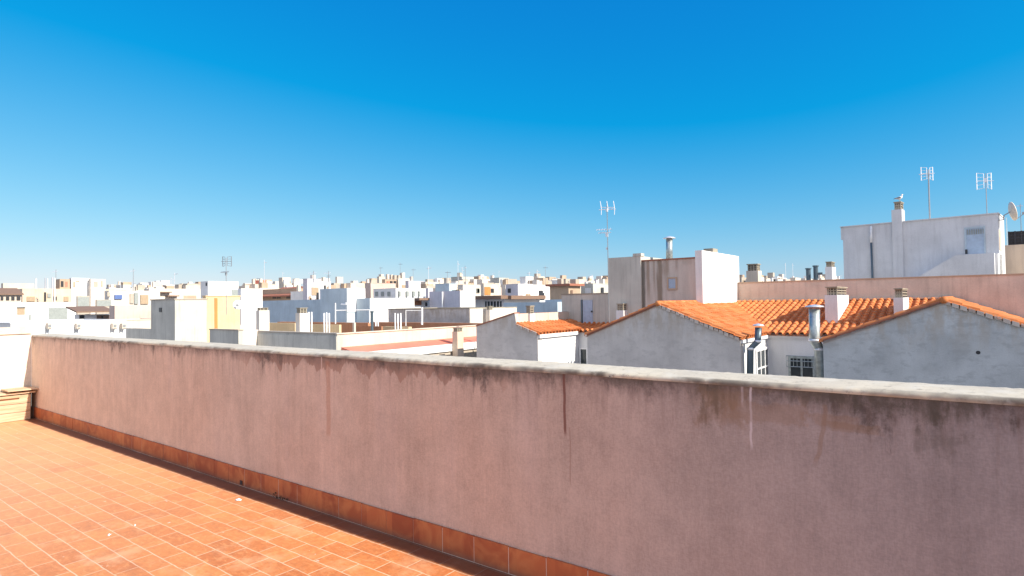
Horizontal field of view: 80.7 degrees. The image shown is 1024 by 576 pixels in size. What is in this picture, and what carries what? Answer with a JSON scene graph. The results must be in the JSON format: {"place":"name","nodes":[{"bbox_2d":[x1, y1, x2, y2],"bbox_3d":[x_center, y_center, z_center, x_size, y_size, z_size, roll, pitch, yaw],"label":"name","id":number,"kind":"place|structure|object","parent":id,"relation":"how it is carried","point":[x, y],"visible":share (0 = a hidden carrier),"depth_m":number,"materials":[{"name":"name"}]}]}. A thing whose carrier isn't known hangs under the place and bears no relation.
{"place":"outdoors","nodes":[
{"label":"outdoors","id":0,"kind":"place"},
{"bbox_2d":[0,288,23,302],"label":"apartment building","id":1,"kind":"structure","parent":0,"point":[10,295],"depth_m":86.10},
{"bbox_2d":[1,283,33,288],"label":"apartment building","id":2,"kind":"structure","parent":0,"point":[18,285],"depth_m":132.07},
{"bbox_2d":[0,302,75,320],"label":"apartment building","id":3,"kind":"structure","parent":0,"point":[21,311],"depth_m":66.51,"materials":[{"name":"paint"}]},
{"bbox_2d":[17,308,24,314],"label":"window","id":4,"kind":"structure","parent":3,"relation":"in","point":[20,311],"depth_m":65.41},
{"bbox_2d":[0,319,126,337],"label":"apartment building","id":5,"kind":"structure","parent":0,"point":[96,327],"depth_m":35.77,"materials":[{"name":"paint"}]},
{"bbox_2d":[46,323,51,328],"bbox_3d":[-26.276,2.171,34.185,0.417,0.344,0.173,-2,-2,37],"label":"air conditioner","id":6,"kind":"object","parent":5,"relation":"attached to","point":[48,325],"visible":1,"depth_m":34.08,"materials":[{"name":"metal"}]},
{"bbox_2d":[75,323,80,328],"bbox_3d":[-25.430,2.240,35.294,0.417,0.352,0.211,-2,-2,37],"label":"air conditioner","id":7,"kind":"object","parent":5,"relation":"attached to","point":[77,325],"visible":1,"depth_m":35.19,"materials":[{"name":"metal"}]},
{"bbox_2d":[111,323,116,328],"bbox_3d":[-24.297,2.333,36.778,0.417,0.364,0.244,-2,-2,37],"label":"air conditioner","id":8,"kind":"object","parent":5,"relation":"attached to","point":[113,325],"visible":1,"depth_m":36.66,"materials":[{"name":"metal"}]},
{"bbox_2d":[120,323,125,328],"bbox_3d":[-23.994,2.358,37.176,0.417,0.368,0.235,-2,-2,37],"label":"air conditioner","id":9,"kind":"object","parent":5,"relation":"attached to","point":[122,325],"visible":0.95,"depth_m":37.05,"materials":[{"name":"metal"}]},
{"bbox_2d":[19,277,114,313],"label":"apartment building","id":10,"kind":"structure","parent":0,"point":[67,290],"depth_m":96.88,"materials":[{"name":"paint"}]},
{"bbox_2d":[27,297,34,300],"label":"window","id":11,"kind":"structure","parent":10,"relation":"in","point":[28,298],"depth_m":92.69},
{"bbox_2d":[66,306,108,318],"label":"apartment building","id":12,"kind":"structure","parent":0,"point":[83,309],"depth_m":55.72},
{"bbox_2d":[106,288,126,290],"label":"distant building","id":13,"kind":"structure","parent":0,"point":[120,289],"depth_m":118.16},
{"bbox_2d":[116,281,131,287],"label":"distant building","id":14,"kind":"structure","parent":0,"point":[126,284],"depth_m":181.58,"materials":[{"name":"paint"}]},
{"bbox_2d":[109,305,150,318],"bbox_3d":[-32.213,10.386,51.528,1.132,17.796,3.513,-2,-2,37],"label":"apartment building","id":15,"kind":"structure","parent":0,"point":[129,311],"depth_m":50.88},
{"bbox_2d":[126,318,150,328],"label":"apartment building","id":16,"kind":"structure","parent":0,"point":[144,323],"depth_m":45.90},
{"bbox_2d":[132,282,144,290],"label":"distant building","id":17,"kind":"structure","parent":0,"point":[139,287],"depth_m":108.93,"materials":[{"name":"paint"}]},
{"bbox_2d":[147,282,162,286],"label":"distant building","id":18,"kind":"structure","parent":0,"point":[155,284],"depth_m":149.15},
{"bbox_2d":[154,280,169,284],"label":"distant building","id":19,"kind":"structure","parent":0,"point":[166,282],"depth_m":200.64,"materials":[{"name":"paint"}]},
{"bbox_2d":[163,279,173,288],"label":"distant building","id":20,"kind":"structure","parent":0,"point":[169,286],"depth_m":121.98,"materials":[{"name":"paint"}]},
{"bbox_2d":[174,273,182,288],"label":"distant building","id":21,"kind":"structure","parent":0,"point":[178,286],"depth_m":102.56,"materials":[{"name":"paint"}]},
{"bbox_2d":[183,283,200,288],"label":"distant building","id":22,"kind":"structure","parent":0,"point":[191,286],"depth_m":101.64,"materials":[{"name":"paint"}]},
{"bbox_2d":[201,281,237,297],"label":"apartment building","id":23,"kind":"structure","parent":0,"point":[213,288],"depth_m":62.85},
{"bbox_2d":[231,290,237,295],"bbox_3d":[-29.534,0.569,64.202,0.027,0.794,0.698,-2,-2,37],"label":"door","id":24,"kind":"structure","parent":23,"relation":"in","point":[234,292],"depth_m":64.17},
{"bbox_2d":[255,260,268,289],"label":"distant building","id":25,"kind":"structure","parent":0,"point":[263,285],"depth_m":104.24,"materials":[{"name":"paint"}]},
{"bbox_2d":[272,281,278,287],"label":"distant building","id":26,"kind":"structure","parent":0,"point":[276,283],"depth_m":162.45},
{"bbox_2d":[262,286,302,300],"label":"apartment building","id":27,"kind":"structure","parent":0,"point":[283,293],"depth_m":95.00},
{"bbox_2d":[279,272,291,287],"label":"distant building","id":28,"kind":"structure","parent":0,"point":[283,281],"depth_m":148.97,"materials":[{"name":"paint"}]},
{"bbox_2d":[292,279,302,286],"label":"distant building","id":29,"kind":"structure","parent":0,"point":[295,282],"depth_m":150.10,"materials":[{"name":"paint"}]},
{"bbox_2d":[303,275,320,299],"bbox_3d":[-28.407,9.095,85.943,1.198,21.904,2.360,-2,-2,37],"label":"apartment building","id":30,"kind":"structure","parent":0,"point":[311,290],"depth_m":85.54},
{"bbox_2d":[311,287,318,294],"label":"window","id":31,"kind":"structure","parent":30,"relation":"in","point":[315,290],"depth_m":85.91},
{"bbox_2d":[331,277,342,287],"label":"distant building","id":32,"kind":"structure","parent":0,"point":[338,280],"depth_m":135.87,"materials":[{"name":"paint"}]},
{"bbox_2d":[262,288,413,322],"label":"apartment building","id":33,"kind":"structure","parent":0,"point":[287,310],"depth_m":47.45,"materials":[{"name":"paint"}]},
{"bbox_2d":[341,283,364,287],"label":"distant building","id":34,"kind":"structure","parent":0,"point":[353,285],"depth_m":113.43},
{"bbox_2d":[369,278,376,282],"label":"distant building","id":35,"kind":"structure","parent":0,"point":[372,280],"depth_m":139.13,"materials":[{"name":"paint"}]},
{"bbox_2d":[377,267,384,282],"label":"apartment building","id":36,"kind":"structure","parent":0,"point":[380,278],"depth_m":116.44,"materials":[{"name":"paint"}]},
{"bbox_2d":[382,274,396,287],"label":"apartment building","id":37,"kind":"structure","parent":0,"point":[391,279],"depth_m":111.19,"materials":[{"name":"paint"}]},
{"bbox_2d":[373,288,425,297],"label":"apartment building","id":38,"kind":"structure","parent":0,"point":[401,293],"depth_m":81.58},
{"bbox_2d":[397,273,409,287],"bbox_3d":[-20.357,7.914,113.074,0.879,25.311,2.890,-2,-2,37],"label":"apartment building","id":39,"kind":"structure","parent":0,"point":[401,279],"depth_m":112.78,"materials":[{"name":"paint"}]},
{"bbox_2d":[405,276,423,287],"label":"apartment building","id":40,"kind":"structure","parent":0,"point":[411,283],"depth_m":105.08,"materials":[{"name":"paint"}]},
{"bbox_2d":[414,298,429,307],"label":"apartment building","id":41,"kind":"structure","parent":0,"point":[421,302],"depth_m":60.82,"materials":[{"name":"paint"}]},
{"bbox_2d":[421,266,438,297],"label":"distant building","id":42,"kind":"structure","parent":0,"point":[429,286],"depth_m":100.27,"materials":[{"name":"paint"}]},
{"bbox_2d":[433,278,443,291],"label":"distant building","id":43,"kind":"structure","parent":0,"point":[440,280],"depth_m":115.85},
{"bbox_2d":[435,271,460,290],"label":"apartment building","id":44,"kind":"structure","parent":0,"point":[446,286],"depth_m":80.66,"materials":[{"name":"paint"}]},
{"bbox_2d":[429,291,474,307],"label":"apartment building","id":45,"kind":"structure","parent":0,"point":[451,299],"depth_m":59.04,"materials":[{"name":"white paint"}]},
{"bbox_2d":[388,306,516,322],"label":"apartment building","id":46,"kind":"structure","parent":0,"point":[460,314],"depth_m":40.78,"materials":[{"name":"paint"}]},
{"bbox_2d":[451,263,466,289],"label":"distant building","id":47,"kind":"structure","parent":0,"point":[459,281],"depth_m":115.78,"materials":[{"name":"paint"}]},
{"bbox_2d":[451,273,472,282],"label":"apartment building","id":48,"kind":"structure","parent":0,"point":[458,277],"depth_m":126.59,"materials":[{"name":"paint"}]},
{"bbox_2d":[458,279,480,295],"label":"apartment building","id":49,"kind":"structure","parent":0,"point":[465,286],"depth_m":99.66,"materials":[{"name":"paint"}]},
{"bbox_2d":[477,279,486,284],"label":"distant building","id":50,"kind":"structure","parent":0,"point":[479,281],"depth_m":111.48,"materials":[{"name":"paint"}]},
{"bbox_2d":[480,283,498,295],"bbox_3d":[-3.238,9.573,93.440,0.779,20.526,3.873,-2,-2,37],"label":"apartment building","id":51,"kind":"structure","parent":0,"point":[488,289],"depth_m":92.92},
{"bbox_2d":[491,283,501,294],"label":"distant building","id":52,"kind":"structure","parent":0,"point":[500,292],"depth_m":100.53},
{"bbox_2d":[490,275,508,286],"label":"apartment building","id":53,"kind":"structure","parent":0,"point":[494,280],"depth_m":120.88,"materials":[{"name":"paint"}]},
{"bbox_2d":[500,279,516,294],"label":"distant building","id":54,"kind":"structure","parent":0,"point":[503,282],"depth_m":117.22,"materials":[{"name":"paint"}]},
{"bbox_2d":[475,295,545,306],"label":"apartment building","id":55,"kind":"structure","parent":0,"point":[493,301],"depth_m":63.06,"materials":[{"name":"brown paint"}]},
{"bbox_2d":[484,300,502,306],"bbox_3d":[-1.947,1.693,62.901,2.492,0.861,0.042,-2,-2,37],"label":"window","id":56,"kind":"structure","parent":55,"relation":"in","point":[495,303],"depth_m":62.83,"materials":[{"name":"white paint"}]},
{"bbox_2d":[0,0,1023,288],"label":"sky","id":57,"kind":"structure","parent":0,"point":[349,140],"materials":[{"name":"blue"}]},
{"bbox_2d":[505,284,522,295],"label":"apartment building","id":58,"kind":"structure","parent":0,"point":[514,289],"depth_m":84.56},
{"bbox_2d":[520,276,532,283],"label":"distant building","id":59,"kind":"structure","parent":0,"point":[524,279],"depth_m":113.83,"materials":[{"name":"paint"}]},
{"bbox_2d":[503,302,561,312],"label":"apartment building","id":60,"kind":"structure","parent":0,"point":[540,307],"depth_m":47.05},
{"bbox_2d":[523,270,549,301],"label":"apartment building","id":61,"kind":"structure","parent":0,"point":[535,288],"depth_m":91.53,"materials":[{"name":"paint"}]},
{"bbox_2d":[537,278,547,284],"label":"distant building","id":62,"kind":"structure","parent":0,"point":[542,281],"depth_m":105.06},
{"bbox_2d":[545,299,561,301],"bbox_3d":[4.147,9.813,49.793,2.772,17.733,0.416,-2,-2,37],"label":"apartment building","id":63,"kind":"structure","parent":0,"point":[558,300],"depth_m":50.10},
{"bbox_2d":[545,278,584,299],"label":"apartment building","id":64,"kind":"structure","parent":0,"point":[560,287],"depth_m":79.15,"materials":[{"name":"paint"}]},
{"bbox_2d":[577,277,586,281],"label":"distant building","id":65,"kind":"structure","parent":0,"point":[583,278],"depth_m":156.26,"materials":[{"name":"paint"}]},
{"bbox_2d":[587,276,594,282],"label":"distant building","id":66,"kind":"structure","parent":0,"point":[589,278],"depth_m":166.20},
{"bbox_2d":[581,278,607,292],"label":"apartment building","id":67,"kind":"structure","parent":0,"point":[601,286],"depth_m":82.95,"materials":[{"name":"paint"}]},
{"bbox_2d":[739,275,745,281],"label":"distant building","id":68,"kind":"structure","parent":0,"point":[742,278],"depth_m":221.19,"materials":[{"name":"paint"}]},
{"bbox_2d":[773,277,782,280],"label":"distant building","id":69,"kind":"structure","parent":0,"point":[777,278],"depth_m":161.90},
{"bbox_2d":[779,263,789,280],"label":"distant building","id":70,"kind":"structure","parent":0,"point":[782,277],"depth_m":170.79,"materials":[{"name":"paint"}]},
{"bbox_2d":[790,263,800,280],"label":"distant building","id":71,"kind":"structure","parent":0,"point":[793,279],"depth_m":206.51,"materials":[{"name":"paint"}]},
{"bbox_2d":[584,286,1023,388],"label":"terraced house","id":72,"kind":"structure","parent":0,"point":[837,333],"depth_m":19.82,"materials":[{"name":"paint"}]},
{"bbox_2d":[755,346,768,374],"bbox_3d":[8.909,2.814,21.412,0.042,1.379,1.591,-2,-2,37],"label":"window","id":73,"kind":"structure","parent":72,"relation":"in","point":[761,354],"depth_m":21.42,"materials":[{"name":"white paint"}]},
{"bbox_2d":[788,356,813,376],"bbox_3d":[10.241,2.982,21.297,0.874,1.134,0.042,-2,-2,37],"label":"window","id":74,"kind":"structure","parent":72,"relation":"in","point":[800,371],"depth_m":21.31,"materials":[{"name":"metal"}]},
{"bbox_2d":[738,261,1023,317],"bbox_3d":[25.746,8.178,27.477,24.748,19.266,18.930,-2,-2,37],"label":"parapet wall","id":75,"kind":"structure","parent":0,"point":[1003,292],"depth_m":23.73,"materials":[{"name":"paint"}]},
{"bbox_2d":[840,201,1005,278],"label":"stair tower","id":76,"kind":"structure","parent":0,"point":[898,246],"depth_m":28.35,"materials":[{"name":"paint"}]},
{"bbox_2d":[919,167,934,218],"bbox_3d":[19.905,-4.543,28.847,0.712,2.545,0.305,-1,-1,7],"label":"tv antenna","id":77,"kind":"object","parent":76,"relation":"on","point":[926,173],"visible":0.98,"depth_m":28.84,"materials":[{"name":"metal"}]},
{"bbox_2d":[964,226,985,253],"bbox_3d":[20.755,-2.078,27.016,0.748,1.332,0.097,-2,-2,44],"label":"door","id":78,"kind":"structure","parent":76,"relation":"in","point":[975,240],"depth_m":27.03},
{"bbox_2d":[976,173,993,212],"bbox_3d":[21.907,-4.350,27.878,0.750,1.992,0.179,-1,-1,0],"label":"tv antenna","id":79,"kind":"object","parent":76,"relation":"on","point":[985,179],"visible":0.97,"depth_m":27.86,"materials":[{"name":"metal"}]},
{"bbox_2d":[999,229,1001,250],"bbox_3d":[21.728,-2.132,26.815,0.017,0.903,0.770,-2,-2,44],"label":"window","id":80,"kind":"structure","parent":76,"relation":"in","point":[1000,240],"depth_m":26.73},
{"bbox_2d":[998,202,1023,220],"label":"satellite dish","id":81,"kind":"object","parent":76,"relation":"attached to","point":[1012,210],"visible":1,"depth_m":26.31,"materials":[{"name":"metal"}]},
{"bbox_2d":[1005,244,1023,273],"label":"roof wall","id":82,"kind":"structure","parent":0,"point":[1014,259],"depth_m":28.46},
{"bbox_2d":[1008,231,1023,244],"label":"lattice screen","id":83,"kind":"object","parent":82,"relation":"on","point":[1015,237],"visible":0.88,"depth_m":28.52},
{"label":"ground","id":84,"kind":"structure","parent":0,"visible":0},
{"bbox_2d":[76,296,89,314],"bbox_3d":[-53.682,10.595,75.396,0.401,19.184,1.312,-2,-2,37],"label":"roof hut","id":85,"kind":"object","parent":84,"relation":"on","point":[82,300],"visible":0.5,"depth_m":75.40,"materials":[{"name":"paint"}]},
{"bbox_2d":[78,297,88,305],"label":"door","id":86,"kind":"structure","parent":85,"relation":"in","point":[82,301],"depth_m":75.49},
{"bbox_2d":[95,300,110,313],"bbox_3d":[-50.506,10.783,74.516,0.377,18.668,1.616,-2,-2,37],"label":"roof hut","id":87,"kind":"object","parent":84,"relation":"on","point":[106,303],"visible":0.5,"depth_m":74.55,"materials":[{"name":"paint"}]},
{"bbox_2d":[97,300,110,305],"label":"door","id":88,"kind":"structure","parent":87,"relation":"in","point":[99,302],"depth_m":74.61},
{"bbox_2d":[105,291,159,305],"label":"apartment building","id":89,"kind":"structure","parent":84,"relation":"on","point":[119,298],"depth_m":81.97,"materials":[{"name":"paint"}]},
{"bbox_2d":[114,295,121,298],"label":"window","id":90,"kind":"structure","parent":89,"relation":"in","point":[115,296],"depth_m":80.67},
{"bbox_2d":[130,294,133,302],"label":"door","id":91,"kind":"structure","parent":89,"relation":"in","point":[131,295],"depth_m":82.01,"materials":[{"name":"stone"}]},
{"bbox_2d":[134,293,137,303],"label":"door","id":92,"kind":"structure","parent":89,"relation":"in","point":[135,294],"depth_m":82.40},
{"bbox_2d":[140,295,147,303],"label":"door","id":93,"kind":"structure","parent":89,"relation":"in","point":[143,298],"depth_m":83.19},
{"bbox_2d":[144,289,200,298],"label":"apartment building","id":94,"kind":"structure","parent":84,"relation":"on","point":[178,293],"depth_m":88.01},
{"bbox_2d":[183,295,195,298],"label":"window","id":95,"kind":"structure","parent":94,"relation":"in","point":[184,296],"depth_m":89.31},
{"bbox_2d":[202,296,239,341],"bbox_3d":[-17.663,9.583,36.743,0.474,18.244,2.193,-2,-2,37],"label":"apartment building","id":96,"kind":"structure","parent":84,"relation":"on","point":[218,317],"depth_m":36.74,"materials":[{"name":"paint"}]},
{"bbox_2d":[242,285,249,288],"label":"distant building","id":97,"kind":"structure","parent":84,"relation":"on","point":[245,286],"depth_m":110.67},
{"bbox_2d":[238,289,262,329],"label":"apartment building","id":98,"kind":"structure","parent":84,"relation":"on","point":[251,299],"depth_m":43.41,"materials":[{"name":"paint"}]},
{"bbox_2d":[245,278,274,288],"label":"apartment building","id":99,"kind":"structure","parent":84,"relation":"on","point":[254,284],"depth_m":111.21,"materials":[{"name":"paint"}]},
{"bbox_2d":[291,285,302,299],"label":"apartment building","id":100,"kind":"structure","parent":84,"relation":"on","point":[297,294],"depth_m":89.92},
{"bbox_2d":[126,298,480,356],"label":"apartment building","id":101,"kind":"structure","parent":84,"relation":"on","point":[185,319],"depth_m":29.05,"materials":[{"name":"paint"}]},
{"bbox_2d":[220,256,231,314],"bbox_3d":[-14.729,-0.132,30.988,0.591,3.006,0.257,-1,-1,6],"label":"tv antenna","id":102,"kind":"object","parent":101,"relation":"on","point":[222,261],"visible":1,"depth_m":30.99,"materials":[{"name":"metal"}]},
{"bbox_2d":[233,300,242,309],"bbox_3d":[-14.736,0.902,32.436,0.415,0.514,0.446,-2,-2,37],"label":"satellite dish","id":103,"kind":"object","parent":101,"relation":"attached to","point":[237,304],"visible":1,"depth_m":32.47,"materials":[{"name":"white paint"}]},
{"bbox_2d":[335,303,369,323],"bbox_3d":[-8.208,1.290,30.998,1.821,1.071,0.081,-1,-1,0],"label":"rail frame","id":104,"kind":"object","parent":101,"relation":"on","point":[348,310],"visible":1,"depth_m":30.98,"materials":[{"name":"white paint"}]},
{"bbox_2d":[405,307,422,325],"bbox_3d":[-5.353,1.562,33.013,0.981,1.010,0.114,-1,-1,2],"label":"rail frame","id":105,"kind":"object","parent":101,"relation":"on","point":[421,310],"visible":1,"depth_m":32.96,"materials":[{"name":"white paint"}]},
{"bbox_2d":[321,277,330,288],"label":"apartment building","id":106,"kind":"structure","parent":84,"relation":"on","point":[324,284],"depth_m":95.65,"materials":[{"name":"paint"}]},
{"bbox_2d":[365,279,395,297],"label":"apartment building","id":107,"kind":"structure","parent":84,"relation":"on","point":[369,287],"depth_m":105.83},
{"bbox_2d":[460,272,473,284],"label":"distant building","id":108,"kind":"structure","parent":84,"relation":"on","point":[466,280],"depth_m":122.61,"materials":[{"name":"paint"}]},
{"bbox_2d":[469,279,476,284],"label":"distant building","id":109,"kind":"structure","parent":84,"relation":"on","point":[474,281],"depth_m":124.95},
{"bbox_2d":[478,275,489,282],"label":"distant building","id":110,"kind":"structure","parent":84,"relation":"on","point":[483,277],"depth_m":143.14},
{"bbox_2d":[476,305,608,363],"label":"terraced house","id":111,"kind":"structure","parent":84,"relation":"on","point":[531,335],"depth_m":25.61,"materials":[{"name":"paint"}]},
{"bbox_2d":[579,348,587,363],"bbox_3d":[3.174,3.210,26.676,0.412,1.112,0.042,-2,-2,37],"label":"window","id":112,"kind":"structure","parent":111,"relation":"in","point":[583,353],"depth_m":26.69,"materials":[{"name":"white paint"}]},
{"bbox_2d":[596,201,614,322],"bbox_3d":[4.018,-0.293,25.466,0.821,6.778,0.306,-1,-1,20],"label":"tv antenna","id":113,"kind":"object","parent":111,"relation":"on","point":[606,209],"visible":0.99,"depth_m":25.47,"materials":[{"name":"metal"}]},
{"bbox_2d":[561,236,738,322],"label":"stair tower","id":114,"kind":"structure","parent":111,"relation":"on","point":[637,281],"depth_m":25.64,"materials":[{"name":"paint"}]},
{"bbox_2d":[583,300,592,322],"bbox_3d":[3.473,1.162,27.708,0.513,1.203,0.077,-2,-2,37],"label":"door","id":115,"kind":"structure","parent":114,"relation":"in","point":[587,304],"depth_m":27.72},
{"bbox_2d":[667,277,676,289],"bbox_3d":[6.568,-0.188,24.736,0.423,0.517,0.042,-2,-2,37],"label":"window","id":116,"kind":"structure","parent":114,"relation":"in","point":[671,281],"depth_m":24.73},
{"bbox_2d":[767,273,774,280],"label":"distant building","id":117,"kind":"structure","parent":84,"relation":"on","point":[770,275],"depth_m":162.74,"materials":[{"name":"paint"}]},
{"bbox_3d":[-3.119,8.187,-1.652,18.800,18.750,12.150,-2,-2,37],"label":"apartment building","id":118,"kind":"object","parent":84,"relation":"on","visible":0},
{"bbox_2d":[0,417,512,575],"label":"terrace floor","id":119,"kind":"structure","parent":118,"relation":"on","point":[70,500],"depth_m":4.26,"materials":[{"name":"tile"}]},
{"bbox_2d":[0,327,31,405],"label":"boundary wall","id":120,"kind":"structure","parent":119,"relation":"on","point":[15,357],"depth_m":8.62,"materials":[{"name":"paint"}]},
{"bbox_2d":[0,386,37,422],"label":"board box","id":121,"kind":"object","parent":119,"relation":"on","point":[14,404],"visible":1,"depth_m":8.41,"materials":[{"name":"wood"}]},
{"bbox_2d":[30,334,1023,575],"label":"parapet wall","id":122,"kind":"structure","parent":119,"relation":"on","point":[523,467],"depth_m":3.16,"materials":[{"name":"paint"}]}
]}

